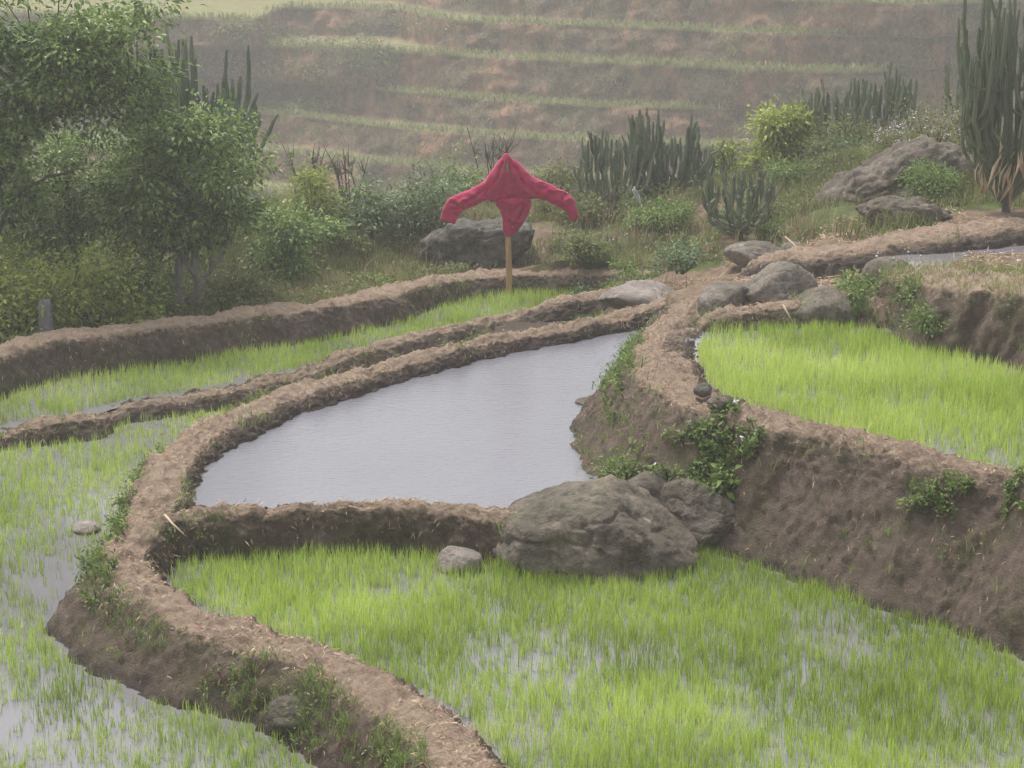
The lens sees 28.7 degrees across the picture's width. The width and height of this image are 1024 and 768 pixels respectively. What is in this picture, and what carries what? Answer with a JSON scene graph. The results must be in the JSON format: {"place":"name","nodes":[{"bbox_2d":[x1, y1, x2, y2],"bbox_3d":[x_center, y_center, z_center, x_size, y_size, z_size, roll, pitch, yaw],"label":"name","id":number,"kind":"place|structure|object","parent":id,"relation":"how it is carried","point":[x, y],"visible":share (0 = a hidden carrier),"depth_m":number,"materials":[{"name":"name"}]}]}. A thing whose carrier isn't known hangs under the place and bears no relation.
{"place":"outdoors","nodes":[
{"label":"outdoors","id":0,"kind":"place"},
{"bbox_2d":[0,411,315,767],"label":"paddy water","id":1,"kind":"structure","parent":0,"point":[11,713],"depth_m":14.32,"materials":[{"name":"liquid"}]},
{"bbox_2d":[71,520,100,534],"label":"rock","id":2,"kind":"object","parent":1,"relation":"in","point":[84,525],"visible":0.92,"depth_m":17.48,"materials":[{"name":"stone"}]},
{"bbox_2d":[0,399,317,767],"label":"rice seedlings","id":3,"kind":"object","parent":1,"relation":"on","point":[236,763],"visible":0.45,"depth_m":14.85,"materials":[{"name":"green plant"}]},
{"bbox_2d":[0,295,553,432],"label":"paddy water","id":4,"kind":"structure","parent":0,"point":[102,407],"depth_m":22.03,"materials":[{"name":"liquid"}]},
{"bbox_2d":[0,283,582,424],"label":"rice seedlings","id":5,"kind":"object","parent":4,"relation":"in","point":[508,298],"visible":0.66,"depth_m":22.81,"materials":[{"name":"green plant"}]},
{"bbox_2d":[440,153,578,293],"bbox_3d":[-0.035,-1.989,26.501,1.835,2.135,0.271,0,14,0],"label":"scarecrow","id":6,"kind":"object","parent":4,"relation":"in","point":[510,187],"visible":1,"depth_m":26.32,"materials":[{"name":"fabric"}]},
{"bbox_2d":[192,331,640,508],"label":"pond water","id":7,"kind":"structure","parent":0,"point":[495,432],"depth_m":18.27,"materials":[{"name":"liquid"}]},
{"bbox_2d":[0,0,1023,233],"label":"hill","id":8,"kind":"structure","parent":0,"point":[893,13],"depth_m":90.60,"materials":[{"name":"plant"}]},
{"bbox_2d":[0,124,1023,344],"bbox_3d":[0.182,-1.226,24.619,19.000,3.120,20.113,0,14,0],"label":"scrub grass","id":9,"kind":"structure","parent":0,"point":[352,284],"depth_m":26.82,"materials":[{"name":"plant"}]},
{"bbox_2d":[0,135,1023,340],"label":"ground","id":10,"kind":"structure","parent":0,"point":[542,228],"depth_m":25.04,"materials":[{"name":"soil"}]},
{"bbox_2d":[38,298,53,332],"bbox_3d":[-5.420,-0.636,23.306,0.165,0.724,0.156,0,14,0],"label":"post","id":11,"kind":"object","parent":10,"relation":"on","point":[47,318],"visible":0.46,"depth_m":23.21,"materials":[{"name":"concrete"}]},
{"bbox_2d":[0,226,110,342],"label":"bush","id":12,"kind":"object","parent":10,"relation":"on","point":[6,298],"visible":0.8,"depth_m":23.56,"materials":[{"name":"green plant"}]},
{"bbox_2d":[0,120,158,285],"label":"tree","id":13,"kind":"object","parent":10,"relation":"on","point":[58,225],"visible":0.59,"depth_m":25.45,"materials":[{"name":"green plant"}]},
{"bbox_2d":[0,0,205,327],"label":"tree","id":14,"kind":"object","parent":10,"relation":"on","point":[56,49],"visible":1,"depth_m":23.78,"materials":[{"name":"green plant"}]},
{"bbox_2d":[22,232,186,331],"bbox_3d":[-4.897,-1.149,24.043,2.210,1.358,2.159,0,14,0],"label":"bush","id":15,"kind":"object","parent":10,"relation":"on","point":[99,275],"visible":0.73,"depth_m":23.88,"materials":[{"name":"green plant"}]},
{"bbox_2d":[92,253,196,321],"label":"bush","id":16,"kind":"object","parent":10,"relation":"on","point":[151,267],"visible":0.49,"depth_m":24.67,"materials":[{"name":"green plant"}]},
{"bbox_2d":[62,87,293,310],"bbox_3d":[-4.101,-2.248,25.013,2.745,3.009,2.376,7,16,25],"label":"tree","id":17,"kind":"object","parent":10,"relation":"on","point":[150,203],"visible":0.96,"depth_m":24.62,"materials":[{"name":"green plant"}]},
{"bbox_2d":[99,27,277,215],"bbox_3d":[-4.444,-3.334,27.958,2.227,3.313,1.992,6,15,22],"label":"cactus","id":18,"kind":"object","parent":10,"relation":"on","point":[184,84],"visible":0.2,"depth_m":27.82,"materials":[{"name":"plant"}]},
{"bbox_2d":[179,260,291,312],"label":"bush","id":19,"kind":"object","parent":10,"relation":"on","point":[243,286],"visible":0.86,"depth_m":24.93,"materials":[{"name":"green plant"}]},
{"bbox_2d":[232,189,334,287],"bbox_3d":[-3.052,-1.919,26.493,1.436,1.279,1.587,0,14,0],"label":"bush","id":20,"kind":"object","parent":10,"relation":"on","point":[292,241],"visible":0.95,"depth_m":26.40,"materials":[{"name":"green plant"}]},
{"bbox_2d":[282,142,338,202],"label":"dry shrub","id":21,"kind":"object","parent":10,"relation":"on","point":[315,159],"visible":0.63,"depth_m":30.62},
{"bbox_2d":[269,156,359,235],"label":"bush","id":22,"kind":"object","parent":10,"relation":"on","point":[307,188],"visible":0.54,"depth_m":28.29,"materials":[{"name":"green plant"}]},
{"bbox_2d":[0,279,648,451],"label":"earth bank","id":23,"kind":"structure","parent":10,"relation":"on","point":[549,311],"depth_m":22.10,"materials":[{"name":"soil"}]},
{"bbox_2d":[0,267,663,399],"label":"earth bank","id":24,"kind":"structure","parent":10,"relation":"on","point":[148,332],"depth_m":23.52,"materials":[{"name":"soil"}]},
{"bbox_2d":[150,498,516,565],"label":"earth bank","id":25,"kind":"structure","parent":10,"relation":"on","point":[252,523],"depth_m":16.08,"materials":[{"name":"soil"}]},
{"bbox_2d":[303,212,373,253],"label":"bush","id":26,"kind":"object","parent":10,"relation":"on","point":[333,233],"visible":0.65,"depth_m":27.57,"materials":[{"name":"green plant"}]},
{"bbox_2d":[323,145,376,206],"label":"dry shrub","id":27,"kind":"object","parent":10,"relation":"on","point":[338,172],"visible":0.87,"depth_m":30.11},
{"bbox_2d":[45,299,666,767],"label":"earth bank","id":28,"kind":"structure","parent":10,"relation":"on","point":[191,657],"depth_m":14.39,"materials":[{"name":"soil"}]},
{"bbox_2d":[73,538,120,608],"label":"plant","id":29,"kind":"object","parent":28,"relation":"on","point":[103,568],"visible":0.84,"depth_m":15.14,"materials":[{"name":"green plant"}]},
{"bbox_2d":[100,488,137,541],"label":"plant","id":30,"kind":"object","parent":28,"relation":"on","point":[121,520],"visible":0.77,"depth_m":16.24,"materials":[{"name":"green plant"}]},
{"bbox_2d":[266,694,303,734],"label":"rock","id":31,"kind":"object","parent":28,"relation":"on","point":[275,715],"visible":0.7,"depth_m":13.28,"materials":[{"name":"stone"}]},
{"bbox_2d":[322,165,417,245],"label":"bush","id":32,"kind":"object","parent":10,"relation":"on","point":[375,214],"visible":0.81,"depth_m":28.36,"materials":[{"name":"green plant"}]},
{"bbox_2d":[348,268,397,285],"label":"plant","id":33,"kind":"object","parent":10,"relation":"on","point":[379,278],"visible":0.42,"depth_m":26.17,"materials":[{"name":"green plant"}]},
{"bbox_2d":[362,157,484,241],"bbox_3d":[-1.324,-2.750,29.112,1.906,1.257,1.628,0,14,0],"label":"bush","id":34,"kind":"object","parent":10,"relation":"on","point":[421,202],"visible":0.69,"depth_m":28.86,"materials":[{"name":"green plant"}]},
{"bbox_2d":[416,148,493,203],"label":"bush","id":35,"kind":"object","parent":10,"relation":"on","point":[474,178],"visible":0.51,"depth_m":30.62,"materials":[{"name":"green plant"}]},
{"bbox_2d":[435,546,482,575],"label":"rock","id":36,"kind":"object","parent":10,"relation":"on","point":[457,557],"visible":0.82,"depth_m":15.70,"materials":[{"name":"stone"}]},
{"bbox_2d":[416,217,534,269],"bbox_3d":[-0.523,-1.866,27.998,1.690,0.941,1.200,0,14,0],"label":"rock","id":37,"kind":"object","parent":10,"relation":"on","point":[468,241],"visible":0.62,"depth_m":27.57,"materials":[{"name":"stone"}]},
{"bbox_2d":[467,127,521,180],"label":"dry shrub","id":38,"kind":"object","parent":10,"relation":"on","point":[487,155],"visible":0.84,"depth_m":30.99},
{"bbox_2d":[0,212,1023,767],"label":"bank weeds","id":39,"kind":"object","parent":10,"relation":"on","point":[378,742],"visible":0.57,"depth_m":14.98,"materials":[{"name":"green plant"}]},
{"bbox_2d":[0,113,1023,767],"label":"straw litter","id":40,"kind":"object","parent":10,"relation":"on","point":[796,227],"visible":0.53,"depth_m":22.02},
{"bbox_2d":[530,199,560,217],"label":"weed clump","id":41,"kind":"object","parent":10,"relation":"on","point":[547,205],"visible":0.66,"depth_m":29.92,"materials":[{"name":"green plant"}]},
{"bbox_2d":[527,153,599,201],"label":"bush","id":42,"kind":"object","parent":10,"relation":"on","point":[564,176],"visible":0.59,"depth_m":31.11,"materials":[{"name":"green plant"}]},
{"bbox_2d":[539,224,614,266],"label":"bush","id":43,"kind":"object","parent":10,"relation":"on","point":[577,242],"visible":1,"depth_m":26.77,"materials":[{"name":"green plant"}]},
{"bbox_2d":[565,280,605,294],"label":"weed clump","id":44,"kind":"object","parent":10,"relation":"on","point":[581,290],"visible":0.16,"depth_m":26.35,"materials":[{"name":"green plant"}]},
{"bbox_2d":[550,183,629,229],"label":"bush","id":45,"kind":"object","parent":10,"relation":"on","point":[585,202],"visible":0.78,"depth_m":29.12,"materials":[{"name":"green plant"}]},
{"bbox_2d":[580,235,611,263],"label":"weed clump","id":46,"kind":"object","parent":10,"relation":"on","point":[596,260],"visible":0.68,"depth_m":26.87,"materials":[{"name":"green plant"}]},
{"bbox_2d":[493,474,699,583],"bbox_3d":[0.661,1.261,16.002,1.674,0.961,1.186,0,14,0],"label":"boulder","id":47,"kind":"object","parent":10,"relation":"on","point":[602,527],"visible":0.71,"depth_m":15.61,"materials":[{"name":"stone"}]},
{"bbox_2d":[597,187,622,219],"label":"dry shrub","id":48,"kind":"object","parent":10,"relation":"on","point":[614,196],"visible":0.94,"depth_m":29.21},
{"bbox_2d":[573,128,656,212],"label":"cactus","id":49,"kind":"object","parent":10,"relation":"on","point":[600,154],"visible":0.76,"depth_m":29.67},
{"bbox_2d":[603,180,654,218],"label":"weed clump","id":50,"kind":"object","parent":10,"relation":"on","point":[626,204],"visible":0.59,"depth_m":29.28,"materials":[{"name":"green plant"}]},
{"bbox_2d":[599,253,659,287],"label":"weed clump","id":51,"kind":"object","parent":10,"relation":"on","point":[641,276],"visible":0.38,"depth_m":25.64,"materials":[{"name":"green plant"}]},
{"bbox_2d":[597,280,674,309],"bbox_3d":[1.507,-1.024,23.671,0.984,0.348,0.794,0,14,0],"label":"rock","id":52,"kind":"object","parent":10,"relation":"on","point":[634,292],"visible":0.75,"depth_m":23.53,"materials":[{"name":"stone"}]},
{"bbox_2d":[615,191,700,233],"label":"bush","id":53,"kind":"object","parent":10,"relation":"on","point":[664,214],"visible":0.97,"depth_m":27.78,"materials":[{"name":"green plant"}]},
{"bbox_2d":[631,227,692,254],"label":"weed clump","id":54,"kind":"object","parent":10,"relation":"on","point":[673,240],"visible":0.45,"depth_m":26.92,"materials":[{"name":"green plant"}]},
{"bbox_2d":[637,178,696,209],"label":"bush","id":55,"kind":"object","parent":10,"relation":"on","point":[661,194],"visible":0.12,"depth_m":29.47,"materials":[{"name":"green plant"}]},
{"bbox_2d":[621,107,724,198],"bbox_3d":[2.409,-3.332,30.282,1.555,1.670,1.383,0,14,0],"label":"cactus","id":56,"kind":"object","parent":10,"relation":"on","point":[689,163],"visible":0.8,"depth_m":30.03,"materials":[{"name":"plant"}]},
{"bbox_2d":[642,231,712,276],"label":"bush","id":57,"kind":"object","parent":10,"relation":"on","point":[678,262],"visible":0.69,"depth_m":25.11,"materials":[{"name":"green plant"}]},
{"bbox_2d":[659,478,735,547],"bbox_3d":[1.536,1.056,16.526,0.593,0.581,0.901,-11,18,-36],"label":"boulder","id":58,"kind":"object","parent":10,"relation":"on","point":[699,512],"visible":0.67,"depth_m":16.24,"materials":[{"name":"stone"}]},
{"bbox_2d":[687,162,736,194],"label":"bush","id":59,"kind":"object","parent":10,"relation":"on","point":[716,175],"visible":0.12,"depth_m":30.51,"materials":[{"name":"green plant"}]},
{"bbox_2d":[697,281,749,315],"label":"rock","id":60,"kind":"object","parent":10,"relation":"on","point":[719,293],"visible":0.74,"depth_m":21.01,"materials":[{"name":"grey stone"}]},
{"bbox_2d":[702,136,748,172],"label":"bush","id":61,"kind":"object","parent":10,"relation":"on","point":[722,155],"visible":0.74,"depth_m":32.00,"materials":[{"name":"green plant"}]},
{"bbox_2d":[705,201,751,234],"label":"weed clump","id":62,"kind":"object","parent":10,"relation":"on","point":[723,212],"visible":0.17,"depth_m":26.25,"materials":[{"name":"green plant"}]},
{"bbox_2d":[701,165,784,240],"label":"cactus","id":63,"kind":"object","parent":10,"relation":"on","point":[768,196],"visible":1,"depth_m":25.32,"materials":[{"name":"plant"}]},
{"bbox_2d":[722,240,781,268],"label":"rock","id":64,"kind":"object","parent":10,"relation":"on","point":[742,254],"visible":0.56,"depth_m":23.81,"materials":[{"name":"grey stone"}]},
{"bbox_2d":[726,186,794,227],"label":"weed clump","id":65,"kind":"object","parent":10,"relation":"on","point":[779,207],"visible":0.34,"depth_m":26.43,"materials":[{"name":"green plant"}]},
{"bbox_2d":[747,218,793,241],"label":"weed clump","id":66,"kind":"object","parent":10,"relation":"on","point":[767,231],"visible":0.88,"depth_m":25.38,"materials":[{"name":"green plant"}]},
{"bbox_2d":[733,96,826,179],"bbox_3d":[4.390,-3.814,31.410,1.911,1.459,1.560,0,14,0],"label":"bush","id":67,"kind":"object","parent":10,"relation":"on","point":[784,127],"visible":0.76,"depth_m":31.20,"materials":[{"name":"green plant"}]},
{"bbox_2d":[745,261,818,304],"bbox_3d":[2.836,-0.936,21.305,0.909,0.724,0.786,-7,16,-26],"label":"boulder","id":68,"kind":"object","parent":10,"relation":"on","point":[778,280],"visible":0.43,"depth_m":21.06,"materials":[{"name":"grey stone"}]},
{"bbox_2d":[764,163,801,190],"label":"weed clump","id":69,"kind":"object","parent":10,"relation":"on","point":[790,164],"visible":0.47,"depth_m":28.89,"materials":[{"name":"green plant"}]},
{"bbox_2d":[693,295,885,332],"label":"earth bank","id":70,"kind":"structure","parent":10,"relation":"on","point":[733,312],"depth_m":20.40,"materials":[{"name":"soil"}]},
{"bbox_2d":[562,211,1018,272],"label":"wildflowers","id":71,"kind":"object","parent":10,"relation":"on","point":[747,267],"visible":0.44,"depth_m":23.27,"materials":[{"name":"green plant"}]},
{"bbox_2d":[753,150,829,192],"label":"bush","id":72,"kind":"object","parent":10,"relation":"on","point":[774,169],"visible":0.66,"depth_m":28.87,"materials":[{"name":"green plant"}]},
{"bbox_2d":[781,241,802,249],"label":"rock","id":73,"kind":"object","parent":10,"relation":"on","point":[787,245],"visible":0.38,"depth_m":24.16,"materials":[{"name":"grey stone"}]},
{"bbox_2d":[569,294,1023,660],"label":"earth bank","id":74,"kind":"structure","parent":10,"relation":"on","point":[955,590],"depth_m":15.64,"materials":[{"name":"soil"}]},
{"bbox_2d":[587,439,657,479],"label":"plant","id":75,"kind":"object","parent":74,"relation":"on","point":[624,468],"visible":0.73,"depth_m":16.87,"materials":[{"name":"green plant"}]},
{"bbox_2d":[597,340,649,416],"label":"plant","id":76,"kind":"object","parent":74,"relation":"on","point":[619,384],"visible":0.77,"depth_m":18.40,"materials":[{"name":"green plant"}]},
{"bbox_2d":[626,470,666,499],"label":"rock","id":77,"kind":"object","parent":74,"relation":"on","point":[652,484],"visible":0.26,"depth_m":16.51,"materials":[{"name":"stone"}]},
{"bbox_2d":[628,395,765,504],"bbox_3d":[1.558,0.659,16.633,1.144,1.035,0.962,0,14,0],"label":"flowering bush","id":78,"kind":"object","parent":74,"relation":"on","point":[734,404],"visible":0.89,"depth_m":16.56,"materials":[{"name":"green plant"}]},
{"bbox_2d":[693,383,711,396],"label":"rock","id":79,"kind":"object","parent":74,"relation":"on","point":[702,390],"visible":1,"depth_m":17.07,"materials":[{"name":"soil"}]},
{"bbox_2d":[694,460,743,503],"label":"plant","id":80,"kind":"object","parent":74,"relation":"on","point":[716,482],"visible":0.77,"depth_m":16.34,"materials":[{"name":"green plant"}]},
{"bbox_2d":[707,395,733,409],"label":"rock","id":81,"kind":"object","parent":74,"relation":"on","point":[720,403],"visible":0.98,"depth_m":16.74,"materials":[{"name":"stone"}]},
{"bbox_2d":[896,469,977,523],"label":"plant","id":82,"kind":"object","parent":74,"relation":"on","point":[920,500],"visible":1,"depth_m":15.08,"materials":[{"name":"green plant"}]},
{"bbox_2d":[997,465,1023,517],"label":"plant","id":83,"kind":"object","parent":74,"relation":"on","point":[1008,483],"visible":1,"depth_m":14.78,"materials":[{"name":"green plant"}]},
{"bbox_2d":[786,181,825,202],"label":"weed clump","id":84,"kind":"object","parent":10,"relation":"on","point":[802,192],"visible":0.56,"depth_m":27.95,"materials":[{"name":"green plant"}]},
{"bbox_2d":[796,135,839,163],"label":"weed clump","id":85,"kind":"object","parent":10,"relation":"on","point":[817,147],"visible":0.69,"depth_m":30.21,"materials":[{"name":"green plant"}]},
{"bbox_2d":[791,286,854,326],"bbox_3d":[3.174,-0.751,20.705,0.733,0.517,0.706,0,14,0],"label":"boulder","id":86,"kind":"object","parent":10,"relation":"on","point":[831,303],"visible":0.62,"depth_m":20.42,"materials":[{"name":"stone"}]},
{"bbox_2d":[794,79,866,156],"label":"cactus","id":87,"kind":"object","parent":10,"relation":"on","point":[821,106],"visible":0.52,"depth_m":31.17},
{"bbox_2d":[808,108,877,156],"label":"bush","id":88,"kind":"object","parent":10,"relation":"on","point":[862,131],"visible":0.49,"depth_m":30.51,"materials":[{"name":"green plant"}]},
{"bbox_2d":[827,130,868,151],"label":"weed clump","id":89,"kind":"object","parent":10,"relation":"on","point":[845,144],"visible":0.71,"depth_m":30.13,"materials":[{"name":"green plant"}]},
{"bbox_2d":[831,264,888,306],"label":"plant","id":90,"kind":"object","parent":10,"relation":"on","point":[852,282],"visible":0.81,"depth_m":20.86,"materials":[{"name":"green plant"}]},
{"bbox_2d":[737,216,1023,279],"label":"earth bank","id":91,"kind":"structure","parent":10,"relation":"on","point":[837,259],"depth_m":22.55,"materials":[{"name":"soil"}]},
{"bbox_2d":[845,61,917,136],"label":"cactus","id":92,"kind":"object","parent":10,"relation":"on","point":[899,91],"visible":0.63,"depth_m":31.68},
{"bbox_2d":[862,256,908,283],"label":"rock","id":93,"kind":"object","parent":10,"relation":"on","point":[873,265],"visible":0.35,"depth_m":21.12,"materials":[{"name":"stone"}]},
{"bbox_2d":[856,122,920,156],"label":"flowering bush","id":94,"kind":"object","parent":10,"relation":"on","point":[882,137],"visible":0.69,"depth_m":27.12,"materials":[{"name":"green plant"}]},
{"bbox_2d":[812,134,970,206],"bbox_3d":[5.001,-2.690,26.778,1.964,1.295,2.331,0,14,0],"label":"rock outcrop","id":95,"kind":"object","parent":10,"relation":"on","point":[872,174],"visible":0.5,"depth_m":25.98,"materials":[{"name":"stone"}]},
{"bbox_2d":[849,74,1001,153],"bbox_3d":[5.899,-3.658,27.559,1.849,1.151,2.329,-9,17,-32],"label":"flowering bush","id":96,"kind":"object","parent":95,"relation":"on","point":[942,136],"visible":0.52,"depth_m":27.60,"materials":[{"name":"leaf"},{"name":"petal"}]},
{"bbox_2d":[889,148,971,204],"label":"plant","id":97,"kind":"object","parent":95,"relation":"on","point":[925,180],"visible":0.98,"depth_m":25.29,"materials":[{"name":"green plant"}]},
{"bbox_2d":[855,195,952,231],"bbox_3d":[4.681,-2.024,23.832,1.150,0.450,0.800,0,14,0],"label":"rock","id":98,"kind":"object","parent":10,"relation":"on","point":[916,204],"visible":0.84,"depth_m":23.59,"materials":[{"name":"stone"}]},
{"bbox_2d":[875,266,1023,370],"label":"earth bank","id":99,"kind":"structure","parent":10,"relation":"on","point":[966,331],"depth_m":19.18,"materials":[{"name":"soil"}]},
{"bbox_2d":[883,269,931,304],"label":"plant","id":100,"kind":"object","parent":99,"relation":"on","point":[910,287],"visible":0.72,"depth_m":19.96,"materials":[{"name":"green plant"}]},
{"bbox_2d":[895,291,951,337],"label":"plant","id":101,"kind":"object","parent":99,"relation":"on","point":[924,325],"visible":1,"depth_m":19.25,"materials":[{"name":"green plant"}]},
{"bbox_2d":[943,53,996,154],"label":"cactus","id":102,"kind":"object","parent":10,"relation":"on","point":[947,79],"visible":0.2,"depth_m":28.76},
{"bbox_2d":[956,0,1023,212],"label":"cactus","id":103,"kind":"object","parent":10,"relation":"on","point":[992,81],"visible":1,"depth_m":23.74,"materials":[{"name":"plant"}]},
{"bbox_2d":[165,551,1023,767],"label":"paddy water","id":104,"kind":"structure","parent":0,"point":[517,668],"depth_m":13.87,"materials":[{"name":"liquid"}]},
{"bbox_2d":[168,536,1023,767],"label":"rice seedlings","id":105,"kind":"object","parent":104,"relation":"on","point":[889,688],"visible":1,"depth_m":13.94,"materials":[{"name":"green plant"}]},
{"bbox_2d":[671,326,1023,469],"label":"paddy water","id":106,"kind":"structure","parent":0,"point":[943,450],"depth_m":17.67,"materials":[{"name":"liquid"}]},
{"bbox_2d":[694,316,1023,470],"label":"rice seedlings","id":107,"kind":"object","parent":106,"relation":"on","point":[796,369],"visible":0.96,"depth_m":17.87,"materials":[{"name":"green plant"}]},
{"bbox_2d":[887,246,1023,270],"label":"paddy water","id":108,"kind":"structure","parent":0,"point":[914,258],"depth_m":22.13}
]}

